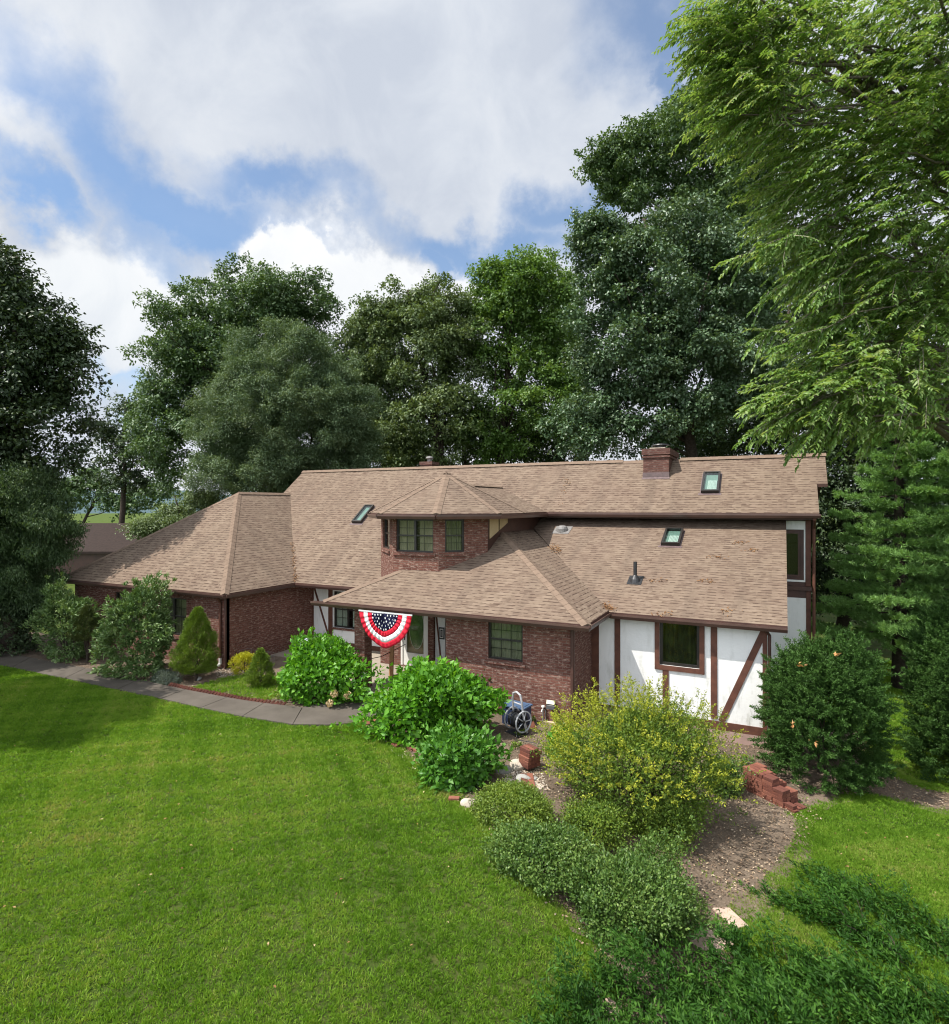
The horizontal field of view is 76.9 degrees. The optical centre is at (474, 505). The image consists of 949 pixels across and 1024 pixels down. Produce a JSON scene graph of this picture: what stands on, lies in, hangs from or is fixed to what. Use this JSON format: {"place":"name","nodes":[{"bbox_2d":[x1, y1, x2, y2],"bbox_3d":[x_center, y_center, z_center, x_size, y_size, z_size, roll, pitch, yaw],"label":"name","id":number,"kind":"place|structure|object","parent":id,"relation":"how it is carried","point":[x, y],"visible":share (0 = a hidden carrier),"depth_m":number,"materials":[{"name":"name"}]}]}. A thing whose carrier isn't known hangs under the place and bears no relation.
{"place":"outdoors","nodes":[
{"label":"outdoors","id":0,"kind":"place"},
{"bbox_2d":[0,652,382,725],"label":"path","id":1,"kind":"structure","parent":0,"point":[321,713],"depth_m":16.45,"materials":[{"name":"concrete"}]},
{"bbox_2d":[192,673,283,699],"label":"grass","id":2,"kind":"structure","parent":0,"point":[265,692],"depth_m":17.56,"materials":[{"name":"plant"}]},
{"bbox_2d":[215,668,549,816],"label":"gravel","id":3,"kind":"structure","parent":0,"point":[537,784],"depth_m":11.93,"materials":[{"name":"gravel"}]},
{"bbox_2d":[72,490,826,513],"bbox_3d":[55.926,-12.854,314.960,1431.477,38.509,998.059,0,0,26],"label":"hills","id":4,"kind":"structure","parent":0,"point":[98,511],"depth_m":457.14,"materials":[{"name":"plant"}]},
{"bbox_2d":[0,513,948,1023],"bbox_3d":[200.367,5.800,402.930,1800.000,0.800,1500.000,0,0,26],"label":"lawn","id":5,"kind":"structure","parent":0,"point":[824,617],"depth_m":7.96,"materials":[{"name":"plant"}]},
{"bbox_2d":[39,523,166,582],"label":"neighbour shed","id":6,"kind":"structure","parent":5,"relation":"on","point":[102,540],"depth_m":42.47,"materials":[{"name":"brown"}]},
{"bbox_2d":[54,466,189,522],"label":"backdrop tree","id":7,"kind":"object","parent":5,"relation":"on","point":[98,497],"visible":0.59,"depth_m":61.14,"materials":[{"name":"green plant"}]},
{"bbox_2d":[80,393,166,522],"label":"tree","id":8,"kind":"object","parent":5,"relation":"on","point":[123,478],"visible":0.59,"depth_m":49.53,"materials":[{"name":"green plant"}]},
{"bbox_2d":[4,632,328,707],"bbox_3d":[-13.252,5.380,23.169,22.476,0.020,6.310,0,0,26],"label":"planting bed","id":9,"kind":"object","parent":5,"relation":"on","point":[277,661],"visible":0.28,"depth_m":20.02,"materials":[{"name":"soil"}]},
{"bbox_2d":[0,596,44,656],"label":"rhododendron bush","id":10,"kind":"object","parent":9,"relation":"on","point":[12,613],"visible":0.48,"depth_m":21.58,"materials":[{"name":"green plant"}]},
{"bbox_2d":[0,458,91,651],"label":"hemlock tree","id":11,"kind":"object","parent":9,"relation":"on","point":[37,526],"visible":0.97,"depth_m":21.82,"materials":[{"name":"green plant"}]},
{"bbox_2d":[0,234,117,643],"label":"tree","id":12,"kind":"object","parent":9,"relation":"on","point":[59,343],"visible":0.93,"depth_m":23.03,"materials":[{"name":"green plant"}]},
{"bbox_2d":[19,570,101,663],"bbox_3d":[-14.472,3.904,21.113,2.965,3.214,1.865,0,0,36],"label":"rhododendron bush","id":13,"kind":"object","parent":9,"relation":"on","point":[66,603],"visible":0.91,"depth_m":20.87,"materials":[{"name":"green plant"}]},
{"bbox_2d":[66,604,104,662],"bbox_3d":[-13.366,4.386,20.583,1.214,2.031,1.294,0,0,-26],"label":"dwarf spruce","id":14,"kind":"object","parent":9,"relation":"on","point":[87,609],"visible":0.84,"depth_m":20.41,"materials":[{"name":"green plant"}]},
{"bbox_2d":[87,570,178,681],"bbox_3d":[-10.794,3.802,18.926,2.600,3.450,3.143,0,0,-32],"label":"rhododendron bush","id":15,"kind":"object","parent":9,"relation":"on","point":[155,623],"visible":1,"depth_m":18.54,"materials":[{"name":"green plant"}]},
{"bbox_2d":[150,667,183,685],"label":"blue green groundcover","id":16,"kind":"object","parent":9,"relation":"on","point":[164,675],"visible":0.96,"depth_m":18.17,"materials":[{"name":"green plant"}]},
{"bbox_2d":[168,606,220,680],"bbox_3d":[-8.614,4.232,18.401,1.564,2.338,1.546,0,0,-35],"label":"dwarf spruce","id":17,"kind":"object","parent":9,"relation":"on","point":[201,638],"visible":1,"depth_m":18.23,"materials":[{"name":"green plant"}]},
{"bbox_2d":[227,650,258,674],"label":"spirea shrub","id":18,"kind":"object","parent":9,"relation":"on","point":[242,657],"visible":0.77,"depth_m":19.15,"materials":[{"name":"yellow plant"}]},
{"bbox_2d":[243,647,275,686],"bbox_3d":[-6.377,4.803,17.793,0.965,1.199,0.946,0,0,-43],"label":"dwarf spruce","id":19,"kind":"object","parent":9,"relation":"on","point":[264,663],"visible":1,"depth_m":17.70,"materials":[{"name":"green plant"}]},
{"bbox_2d":[268,626,388,707],"bbox_3d":[-3.764,4.492,16.651,4.027,2.100,2.673,0,0,26],"label":"hydrangea bush","id":20,"kind":"object","parent":9,"relation":"on","point":[332,661],"visible":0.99,"depth_m":16.29,"materials":[{"name":"green plant"}]},
{"bbox_2d":[115,488,229,541],"bbox_3d":[-16.395,2.160,32.863,4.483,6.549,5.967,0,0,65],"label":"olive shrub tree","id":21,"kind":"object","parent":5,"relation":"on","point":[165,516],"visible":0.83,"depth_m":32.38,"materials":[{"name":"green plant"}]},
{"bbox_2d":[116,250,348,500],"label":"oak tree","id":22,"kind":"object","parent":5,"relation":"on","point":[190,352],"visible":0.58,"depth_m":41.00,"materials":[{"name":"green plant"}]},
{"bbox_2d":[178,314,390,498],"bbox_3d":[-10.599,-2.662,34.132,11.817,16.250,10.740,0,0,26],"label":"round tree","id":23,"kind":"object","parent":5,"relation":"on","point":[244,390],"visible":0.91,"depth_m":32.12,"materials":[{"name":"green plant"}]},
{"bbox_2d":[303,294,428,467],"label":"understory tree","id":24,"kind":"object","parent":5,"relation":"on","point":[386,395],"visible":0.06,"depth_m":44.05,"materials":[{"name":"green plant"}]},
{"bbox_2d":[332,269,508,467],"bbox_3d":[-3.558,-5.457,40.501,11.710,21.837,9.573,0,0,-18],"label":"olive oak tree","id":25,"kind":"object","parent":5,"relation":"on","point":[424,324],"visible":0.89,"depth_m":39.73,"materials":[{"name":"green plant"}]},
{"bbox_2d":[64,443,827,746],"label":"house","id":26,"kind":"structure","parent":5,"relation":"on","point":[483,575],"depth_m":18.69,"materials":[{"name":"brick"}]},
{"bbox_2d":[116,592,138,631],"bbox_3d":[-12.719,3.905,22.035,1.560,1.410,0.273,0,0,26],"label":"window","id":27,"kind":"structure","parent":26,"relation":"in","point":[117,593],"depth_m":22.30,"materials":[{"name":"brown metal"}]},
{"bbox_2d":[161,597,185,638],"bbox_3d":[-10.481,3.905,20.922,1.560,1.410,0.273,0,0,26],"label":"window","id":28,"kind":"structure","parent":26,"relation":"in","point":[178,609],"depth_m":20.90,"materials":[{"name":"glass"}]},
{"bbox_2d":[334,591,353,628],"bbox_3d":[-4.779,3.970,22.853,1.310,1.380,0.177,0,0,26],"label":"window","id":29,"kind":"structure","parent":26,"relation":"in","point":[342,618],"depth_m":23.03,"materials":[{"name":"glass"}]},
{"bbox_2d":[359,610,411,647],"bbox_3d":[-2.453,3.390,16.268,1.760,0.990,0.097,0,0,26],"label":"flag bunting","id":30,"kind":"object","parent":26,"relation":"hanging from","point":[385,629],"visible":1,"depth_m":16.23,"materials":[{"name":"multicoloured fabric"}]},
{"bbox_2d":[381,519,389,553],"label":"window","id":31,"kind":"structure","parent":26,"relation":"in","point":[382,549],"depth_m":20.01,"materials":[{"name":"brown metal"}]},
{"bbox_2d":[389,646,393,676],"bbox_3d":[-2.626,4.870,18.941,0.147,0.958,0.543,0,0,-4],"label":"plank","id":32,"kind":"object","parent":26,"relation":"on","point":[391,660],"visible":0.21,"depth_m":18.91,"materials":[{"name":"wood"}]},
{"bbox_2d":[393,519,435,556],"bbox_3d":[-1.776,0.955,18.123,1.480,1.110,0.273,0,0,26],"label":"window","id":33,"kind":"structure","parent":26,"relation":"in","point":[407,535],"depth_m":18.15,"materials":[{"name":"glass"}]},
{"bbox_2d":[401,615,427,665],"bbox_3d":[-1.964,4.250,19.800,1.050,2.100,0.231,0,0,26],"label":"door","id":34,"kind":"structure","parent":26,"relation":"in","point":[416,638],"depth_m":19.85,"materials":[{"name":"white paint"}]},
{"bbox_2d":[439,627,444,638],"bbox_3d":[-1.056,4.100,19.234,0.200,0.380,0.026,0,0,26],"label":"wall plaque","id":35,"kind":"object","parent":26,"relation":"attached to","point":[441,632],"depth_m":19.22,"materials":[{"name":"black metal"}]},
{"bbox_2d":[442,519,466,555],"bbox_3d":[-0.616,0.945,17.913,0.760,1.090,0.274,0,0,-19],"label":"window","id":36,"kind":"structure","parent":26,"relation":"in","point":[454,528],"depth_m":17.97,"materials":[{"name":"glass"}]},
{"bbox_2d":[484,622,525,667],"bbox_3d":[0.828,3.525,15.488,1.130,1.150,0.273,0,0,26],"label":"window","id":37,"kind":"structure","parent":26,"relation":"in","point":[505,640],"depth_m":15.55,"materials":[{"name":"glass"}]},
{"bbox_2d":[290,477,756,616],"bbox_3d":[0.368,0.904,20.912,17.324,3.996,6.653,0,0,26],"label":"roof debris","id":38,"kind":"object","parent":26,"relation":"on","point":[611,607],"visible":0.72,"depth_m":17.43,"materials":[{"name":"brown plant"}]},
{"bbox_2d":[541,705,545,721],"bbox_3d":[1.686,5.210,14.860,0.159,0.480,0.106,0,0,-38],"label":"water spigot","id":39,"kind":"object","parent":26,"relation":"attached to","point":[543,709],"visible":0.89,"depth_m":14.87,"materials":[{"name":"grey metal"}]},
{"bbox_2d":[546,700,555,709],"bbox_3d":[1.872,4.902,14.761,0.268,0.187,0.194,0,0,26],"label":"outlet box","id":40,"kind":"object","parent":26,"relation":"attached to","point":[550,705],"visible":0.91,"depth_m":14.71,"materials":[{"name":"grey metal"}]},
{"bbox_2d":[660,623,698,668],"bbox_3d":[5.282,3.535,15.373,0.970,1.150,0.173,0,0,26],"label":"window","id":41,"kind":"structure","parent":26,"relation":"in","point":[679,643],"depth_m":15.41,"materials":[{"name":"glass"}]},
{"bbox_2d":[786,531,800,577],"bbox_3d":[9.912,1.515,18.831,0.660,1.470,0.070,0,0,26],"label":"window","id":42,"kind":"structure","parent":26,"relation":"in","point":[793,538],"depth_m":18.77,"materials":[{"name":"glass"}]},
{"bbox_2d":[448,796,459,800],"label":"edging brick","id":43,"kind":"object","parent":5,"relation":"on","point":[451,798],"visible":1,"depth_m":10.90,"materials":[{"name":"brick"}]},
{"bbox_2d":[2,695,948,987],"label":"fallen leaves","id":44,"kind":"object","parent":5,"relation":"on","point":[404,799],"visible":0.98,"depth_m":9.81,"materials":[{"name":"brown plant"}]},
{"bbox_2d":[374,381,600,467],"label":"understory tree","id":45,"kind":"object","parent":5,"relation":"on","point":[532,454],"visible":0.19,"depth_m":43.87,"materials":[{"name":"green plant"}]},
{"bbox_2d":[437,242,591,464],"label":"bright oak tree","id":46,"kind":"object","parent":5,"relation":"on","point":[516,292],"visible":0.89,"depth_m":40.70,"materials":[{"name":"green plant"}]},
{"bbox_2d":[511,271,606,461],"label":"understory tree","id":47,"kind":"object","parent":5,"relation":"on","point":[545,443],"visible":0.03,"depth_m":46.40,"materials":[{"name":"green plant"}]},
{"bbox_2d":[366,704,948,1023],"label":"planting bed","id":48,"kind":"object","parent":5,"relation":"on","point":[813,780],"visible":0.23,"depth_m":10.67,"materials":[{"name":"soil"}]},
{"bbox_2d":[329,655,511,746],"bbox_3d":[-1.261,4.453,14.128,4.044,2.194,2.485,0,0,26],"label":"hydrangea bush","id":49,"kind":"object","parent":48,"relation":"on","point":[422,692],"visible":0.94,"depth_m":13.60,"materials":[{"name":"green plant"}]},
{"bbox_2d":[410,715,513,794],"bbox_3d":[-0.342,4.871,11.724,2.166,1.305,1.408,0,0,11],"label":"hydrangea bush","id":50,"kind":"object","parent":48,"relation":"on","point":[461,757],"visible":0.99,"depth_m":11.45,"materials":[{"name":"green plant"}]},
{"bbox_2d":[460,798,472,807],"bbox_3d":[-0.137,5.350,10.739,0.212,0.181,0.240,0,0,-33],"label":"stone","id":51,"kind":"object","parent":48,"relation":"on","point":[464,801],"visible":0.76,"depth_m":10.70,"materials":[{"name":"stone"}]},
{"bbox_2d":[473,673,492,695],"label":"hydrangea bush","id":52,"kind":"object","parent":48,"relation":"on","point":[476,677],"visible":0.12,"depth_m":15.65,"materials":[{"name":"green plant"}]},
{"bbox_2d":[45,656,948,956],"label":"wood chips","id":53,"kind":"object","parent":48,"relation":"on","point":[753,852],"visible":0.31,"depth_m":10.96,"materials":[{"name":"wood"}]},
{"bbox_2d":[495,765,511,773],"bbox_3d":[0.587,5.345,12.076,0.339,0.200,0.255,0,0,-3],"label":"stone","id":54,"kind":"object","parent":48,"relation":"on","point":[501,771],"visible":0.56,"depth_m":11.98,"materials":[{"name":"stone"}]},
{"bbox_2d":[370,734,641,1015],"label":"grass","id":55,"kind":"structure","parent":48,"relation":"on","point":[532,888],"depth_m":8.23,"materials":[{"name":"plant"}]},
{"bbox_2d":[468,777,558,830],"bbox_3d":[0.706,5.105,10.346,1.714,0.647,1.405,0,0,26],"label":"boxwood mound","id":56,"kind":"object","parent":48,"relation":"on","point":[523,796],"visible":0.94,"depth_m":10.14,"materials":[{"name":"green plant"}]},
{"bbox_2d":[509,739,523,747],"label":"weed","id":57,"kind":"object","parent":48,"relation":"on","point":[516,743],"visible":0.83,"depth_m":13.28,"materials":[{"name":"green plant"}]},
{"bbox_2d":[502,699,532,725],"bbox_3d":[1.043,5.144,14.782,0.660,0.512,0.460,0,0,34],"label":"tote bin","id":58,"kind":"object","parent":48,"relation":"on","point":[526,706],"visible":0.35,"depth_m":14.70,"materials":[{"name":"blue plastic"}]},
{"bbox_2d":[510,759,524,771],"bbox_3d":[0.906,5.333,12.297,0.336,0.245,0.443,0,0,-10],"label":"stone","id":59,"kind":"object","parent":48,"relation":"on","point":[515,765],"visible":0.7,"depth_m":12.16,"materials":[{"name":"stone"}]},
{"bbox_2d":[516,774,530,780],"bbox_3d":[0.963,5.355,11.724,0.335,0.161,0.192,0,0,22],"label":"stone","id":60,"kind":"object","parent":48,"relation":"on","point":[519,776],"visible":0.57,"depth_m":11.71,"materials":[{"name":"stone"}]},
{"bbox_2d":[519,761,530,769],"bbox_3d":[1.021,5.260,12.137,0.080,0.072,0.300,-1,1,-34],"label":"brick","id":61,"kind":"object","parent":48,"relation":"on","point":[525,766],"visible":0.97,"depth_m":12.05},
{"bbox_2d":[519,758,530,765],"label":"brick","id":62,"kind":"object","parent":61,"relation":"on","point":[525,762],"visible":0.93,"depth_m":12.06,"materials":[{"name":"brick"}]},
{"bbox_2d":[518,754,530,761],"bbox_3d":[1.021,5.110,12.137,0.080,0.072,0.300,-3,2,-38],"label":"brick","id":63,"kind":"object","parent":62,"relation":"on","point":[523,757],"visible":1,"depth_m":12.09,"materials":[{"name":"brick"}]},
{"bbox_2d":[520,750,531,757],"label":"brick","id":64,"kind":"object","parent":63,"relation":"on","point":[525,754],"visible":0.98,"depth_m":12.10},
{"bbox_2d":[520,745,531,753],"bbox_3d":[1.046,4.960,12.155,0.080,0.072,0.300,-1,1,-37],"label":"brick","id":65,"kind":"object","parent":64,"relation":"on","point":[525,749],"visible":0.99,"depth_m":12.13,"materials":[{"name":"brick"}]},
{"bbox_2d":[504,691,582,744],"bbox_3d":[1.504,4.888,13.686,1.878,1.025,0.652,0,0,41],"label":"hose reel","id":66,"kind":"object","parent":48,"relation":"on","point":[517,716],"visible":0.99,"depth_m":14.07,"materials":[{"name":"grey plastic"}]},
{"bbox_2d":[478,816,613,899],"bbox_3d":[0.999,5.130,8.838,1.422,0.814,2.072,0,0,-32],"label":"cotoneaster mound","id":67,"kind":"object","parent":48,"relation":"on","point":[534,840],"visible":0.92,"depth_m":8.71,"materials":[{"name":"green plant"}]},
{"bbox_2d":[544,723,581,759],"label":"leafy perennial","id":68,"kind":"object","parent":48,"relation":"on","point":[550,734],"visible":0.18,"depth_m":12.86,"materials":[{"name":"green plant"}]},
{"bbox_2d":[556,790,640,854],"bbox_3d":[1.942,5.214,9.864,1.484,0.796,1.317,0,0,26],"label":"privet seedling","id":69,"kind":"object","parent":48,"relation":"on","point":[597,814],"visible":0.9,"depth_m":9.79,"materials":[{"name":"green plant"}]},
{"bbox_2d":[591,998,623,1021],"bbox_3d":[1.514,5.756,6.767,0.420,0.161,0.280,0,0,-28],"label":"flagstone","id":70,"kind":"object","parent":48,"relation":"on","point":[609,1000],"visible":0.21,"depth_m":6.83,"materials":[{"name":"stone"}]},
{"bbox_2d":[549,812,719,963],"bbox_3d":[2.159,5.226,8.368,2.334,1.066,2.189,0,0,6],"label":"cotoneaster mound","id":71,"kind":"object","parent":48,"relation":"on","point":[623,881],"visible":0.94,"depth_m":7.96,"materials":[{"name":"green plant"}]},
{"bbox_2d":[528,671,765,840],"bbox_3d":[3.121,4.428,11.174,4.199,2.568,3.574,0,0,26],"label":"golden privet","id":72,"kind":"object","parent":48,"relation":"on","point":[629,732],"visible":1,"depth_m":10.56,"materials":[{"name":"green plant"}]},
{"bbox_2d":[625,789,708,858],"bbox_3d":[3.276,5.381,10.350,1.451,0.811,1.268,0,0,40],"label":"privet seedling","id":73,"kind":"object","parent":48,"relation":"on","point":[680,820],"visible":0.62,"depth_m":10.09,"materials":[{"name":"green plant"}]},
{"bbox_2d":[687,929,733,951],"bbox_3d":[3.144,5.846,8.000,0.534,0.118,0.401,0,0,-26],"label":"flagstone","id":74,"kind":"object","parent":48,"relation":"on","point":[701,945],"visible":0.16,"depth_m":7.95,"materials":[{"name":"stone"}]},
{"bbox_2d":[702,750,754,800],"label":"dark leaf shrub","id":75,"kind":"object","parent":48,"relation":"on","point":[736,768],"visible":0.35,"depth_m":11.94,"materials":[{"name":"green plant"}]},
{"bbox_2d":[510,909,948,1023],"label":"juniper patch","id":76,"kind":"object","parent":48,"relation":"on","point":[785,988],"visible":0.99,"depth_m":6.87,"materials":[{"name":"green plant"}]},
{"bbox_2d":[712,908,747,928],"bbox_3d":[3.616,5.854,8.457,0.243,0.103,0.458,0,0,-16],"label":"flagstone","id":77,"kind":"object","parent":48,"relation":"on","point":[725,914],"visible":0.58,"depth_m":8.45,"materials":[{"name":"stone"}]},
{"bbox_2d":[738,751,755,767],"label":"seedling plant","id":78,"kind":"object","parent":48,"relation":"on","point":[749,759],"visible":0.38,"depth_m":13.11,"materials":[{"name":"green plant"}]},
{"bbox_2d":[784,806,798,812],"bbox_3d":[6.056,5.807,11.426,0.108,0.066,0.225,0,0,-24],"label":"brick","id":79,"kind":"object","parent":48,"relation":"on","point":[791,810],"visible":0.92,"depth_m":11.37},
{"bbox_2d":[784,801,796,809],"bbox_3d":[6.045,5.739,11.462,0.108,0.066,0.225,0,0,-24],"label":"brick","id":80,"kind":"object","parent":79,"relation":"on","point":[790,805],"visible":1,"depth_m":11.42,"materials":[{"name":"brick"}]},
{"bbox_2d":[747,622,906,796],"bbox_3d":[7.528,4.171,12.889,3.026,3.454,3.223,0,0,26],"label":"yew bush","id":81,"kind":"object","parent":48,"relation":"on","point":[808,677],"visible":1,"depth_m":12.26,"materials":[{"name":"green plant"}]},
{"bbox_2d":[738,877,923,971],"bbox_3d":[4.907,5.665,8.410,1.057,0.624,2.279,0,0,-30],"label":"juniper patch","id":82,"kind":"object","parent":48,"relation":"on","point":[875,940],"visible":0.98,"depth_m":8.17,"materials":[{"name":"green plant"}]},
{"bbox_2d":[789,855,948,961],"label":"juniper patch","id":83,"kind":"object","parent":48,"relation":"on","point":[896,901],"visible":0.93,"depth_m":8.50,"materials":[{"name":"green plant"}]},
{"bbox_2d":[532,186,798,459],"bbox_3d":[10.161,-5.225,32.270,13.048,21.603,9.710,0,0,26],"label":"maple tree","id":84,"kind":"object","parent":5,"relation":"on","point":[653,353],"visible":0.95,"depth_m":30.46,"materials":[{"name":"green plant"}]},
{"bbox_2d":[569,11,847,431],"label":"tall tree","id":85,"kind":"object","parent":5,"relation":"on","point":[615,173],"visible":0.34,"depth_m":41.76,"materials":[{"name":"green plant"}]},
{"bbox_2d":[668,284,871,459],"bbox_3d":[18.929,-4.349,38.069,14.633,20.462,10.213,0,0,-13],"label":"understory tree","id":86,"kind":"object","parent":5,"relation":"on","point":[717,449],"visible":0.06,"depth_m":36.65,"materials":[{"name":"green plant"}]},
{"bbox_2d":[652,0,948,472],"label":"elm tree","id":87,"kind":"object","parent":5,"relation":"on","point":[921,118],"visible":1,"depth_m":13.51,"materials":[{"name":"green plant"}]},
{"bbox_2d":[708,818,948,985],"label":"grass","id":88,"kind":"structure","parent":5,"relation":"on","point":[885,854],"depth_m":9.56,"materials":[{"name":"plant"}]},
{"bbox_2d":[792,372,948,641],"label":"dark side tree","id":89,"kind":"object","parent":5,"relation":"on","point":[838,480],"visible":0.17,"depth_m":24.43,"materials":[{"name":"green plant"}]},
{"bbox_2d":[795,214,948,639],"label":"dark side tree","id":90,"kind":"object","parent":5,"relation":"on","point":[943,444],"visible":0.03,"depth_m":26.03,"materials":[{"name":"green plant"}]},
{"bbox_2d":[811,375,948,689],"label":"pine tree","id":91,"kind":"object","parent":5,"relation":"on","point":[880,482],"visible":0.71,"depth_m":19.59,"materials":[{"name":"green plant"}]},
{"bbox_2d":[857,316,948,641],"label":"pine tree","id":92,"kind":"object","parent":5,"relation":"on","point":[943,491],"visible":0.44,"depth_m":19.02,"materials":[{"name":"green plant"}]},
{"bbox_2d":[891,590,948,782],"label":"hemlock hedge","id":93,"kind":"object","parent":5,"relation":"on","point":[926,674],"visible":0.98,"depth_m":13.40,"materials":[{"name":"green plant"}]},
{"bbox_2d":[934,638,948,775],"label":"hemlock hedge","id":94,"kind":"object","parent":5,"relation":"on","point":[947,755],"visible":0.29,"depth_m":13.45,"materials":[{"name":"green plant"}]},
{"bbox_2d":[0,0,948,494],"label":"sky","id":95,"kind":"structure","parent":0,"point":[144,143],"materials":[{"name":"blue"}]},
{"bbox_2d":[752,774,762,781],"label":"brick","id":96,"kind":"object","parent":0,"point":[757,777],"visible":0.65,"depth_m":12.01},
{"bbox_2d":[752,770,764,777],"bbox_3d":[5.721,5.399,12.032,0.108,0.066,0.225,0,0,-24],"label":"brick","id":97,"kind":"object","parent":96,"relation":"on","point":[760,774],"visible":0.84,"depth_m":11.99,"materials":[{"name":"brick"}]},
{"bbox_2d":[762,789,771,796],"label":"brick","id":98,"kind":"object","parent":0,"point":[766,792],"visible":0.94,"depth_m":11.80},
{"bbox_2d":[763,786,771,792],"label":"brick","id":99,"kind":"object","parent":98,"relation":"on","point":[767,789],"visible":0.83,"depth_m":11.80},
{"bbox_2d":[762,782,774,789],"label":"brick","id":100,"kind":"object","parent":99,"relation":"on","point":[767,785],"visible":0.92,"depth_m":11.80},
{"bbox_2d":[762,779,775,785],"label":"brick","id":101,"kind":"object","parent":100,"relation":"on","point":[768,782],"visible":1,"depth_m":11.78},
{"bbox_2d":[763,775,775,782],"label":"brick","id":102,"kind":"object","parent":101,"relation":"on","point":[769,778],"visible":1,"depth_m":11.78,"materials":[{"name":"brick"}]},
{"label":"brick","id":103,"kind":"object","parent":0,"visible":0},
{"bbox_2d":[773,798,785,805],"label":"brick","id":104,"kind":"object","parent":103,"relation":"on","point":[778,801],"visible":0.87,"depth_m":11.57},
{"bbox_2d":[772,794,785,801],"bbox_3d":[5.920,5.671,11.621,0.108,0.066,0.225,0,0,-26],"label":"brick","id":105,"kind":"object","parent":104,"relation":"on","point":[779,798],"visible":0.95,"depth_m":11.56,"materials":[{"name":"brick"}]},
{"bbox_2d":[772,791,785,797],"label":"brick","id":106,"kind":"object","parent":105,"relation":"on","point":[778,795],"visible":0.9,"depth_m":11.56,"materials":[{"name":"brick"}]},
{"bbox_2d":[772,786,785,794],"bbox_3d":[5.921,5.535,11.617,0.108,0.066,0.225,0,0,-27],"label":"brick","id":107,"kind":"object","parent":106,"relation":"on","point":[778,790],"visible":1,"depth_m":11.59,"materials":[{"name":"brick"}]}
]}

